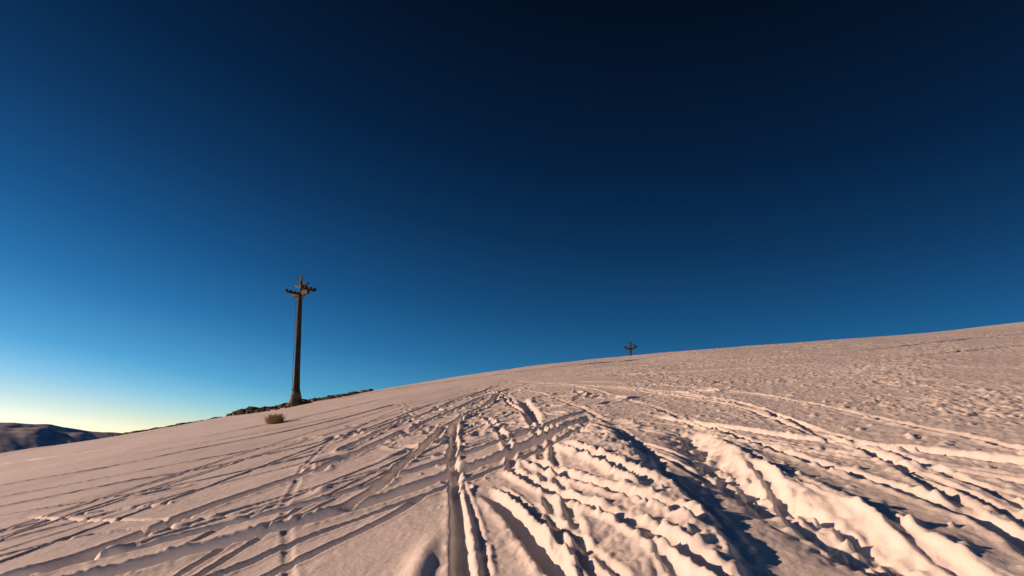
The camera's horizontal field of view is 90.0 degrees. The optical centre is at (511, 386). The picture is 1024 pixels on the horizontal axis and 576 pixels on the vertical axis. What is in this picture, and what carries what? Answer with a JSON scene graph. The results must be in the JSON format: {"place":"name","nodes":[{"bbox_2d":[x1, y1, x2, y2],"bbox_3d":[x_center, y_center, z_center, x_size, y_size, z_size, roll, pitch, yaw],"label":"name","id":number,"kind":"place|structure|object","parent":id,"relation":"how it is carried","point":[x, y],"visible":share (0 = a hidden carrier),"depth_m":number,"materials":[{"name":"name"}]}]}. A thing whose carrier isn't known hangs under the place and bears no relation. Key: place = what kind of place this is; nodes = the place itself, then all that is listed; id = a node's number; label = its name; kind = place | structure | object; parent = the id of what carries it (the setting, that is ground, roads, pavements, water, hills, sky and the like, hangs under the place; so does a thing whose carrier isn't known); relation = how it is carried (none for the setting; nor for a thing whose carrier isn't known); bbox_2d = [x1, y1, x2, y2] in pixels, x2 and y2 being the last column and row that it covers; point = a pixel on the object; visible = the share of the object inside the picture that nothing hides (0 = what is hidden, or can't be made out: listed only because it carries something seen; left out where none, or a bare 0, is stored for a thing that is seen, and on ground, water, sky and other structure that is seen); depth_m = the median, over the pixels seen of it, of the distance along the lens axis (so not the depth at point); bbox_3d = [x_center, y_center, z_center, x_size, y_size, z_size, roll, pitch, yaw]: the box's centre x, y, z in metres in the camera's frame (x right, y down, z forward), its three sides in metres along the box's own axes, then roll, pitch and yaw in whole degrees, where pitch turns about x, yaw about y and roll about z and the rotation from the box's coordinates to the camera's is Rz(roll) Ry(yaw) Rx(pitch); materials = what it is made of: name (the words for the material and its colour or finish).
{"place":"outdoors","nodes":[
{"label":"outdoors","id":0,"kind":"place"},
{"bbox_2d":[0,427,100,452],"bbox_3d":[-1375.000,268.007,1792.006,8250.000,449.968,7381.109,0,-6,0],"label":"distant hills","id":1,"kind":"structure","parent":0,"point":[13,439],"depth_m":2713.92,"materials":[{"name":"snow"}]},
{"bbox_2d":[0,422,121,437],"bbox_3d":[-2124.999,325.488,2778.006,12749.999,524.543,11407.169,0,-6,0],"label":"distant hills","id":2,"kind":"structure","parent":0,"point":[57,428],"depth_m":5126.85,"materials":[{"name":"snow"}]},
{"bbox_2d":[0,322,1023,575],"bbox_3d":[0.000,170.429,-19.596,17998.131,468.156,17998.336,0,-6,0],"label":"snow ground","id":3,"kind":"structure","parent":0,"point":[882,456],"depth_m":6.89,"materials":[{"name":"white snow"}]},
{"bbox_2d":[110,389,373,436],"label":"rocks","id":4,"kind":"object","parent":3,"relation":"on","point":[249,409],"visible":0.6,"depth_m":49.41,"materials":[{"name":"stone"}]},
{"bbox_2d":[262,413,286,424],"bbox_3d":[-10.384,1.424,22.377,1.137,0.659,1.043,-1,-6,11],"label":"dry shrub","id":5,"kind":"object","parent":3,"relation":"on","point":[274,419],"visible":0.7,"depth_m":22.11,"materials":[{"name":"beige plant"}]},
{"bbox_2d":[285,276,315,405],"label":"ski lift tower","id":6,"kind":"structure","parent":3,"relation":"on","point":[295,398],"depth_m":44.36,"materials":[{"name":"metal"}]},
{"bbox_2d":[624,341,636,355],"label":"ski lift tower","id":7,"kind":"structure","parent":3,"relation":"on","point":[631,348],"depth_m":111.11,"materials":[{"name":"metal"}]},
{"bbox_2d":[0,0,1023,432],"label":"sky","id":8,"kind":"structure","parent":0,"point":[460,187],"materials":[{"name":"blue"}]}
]}

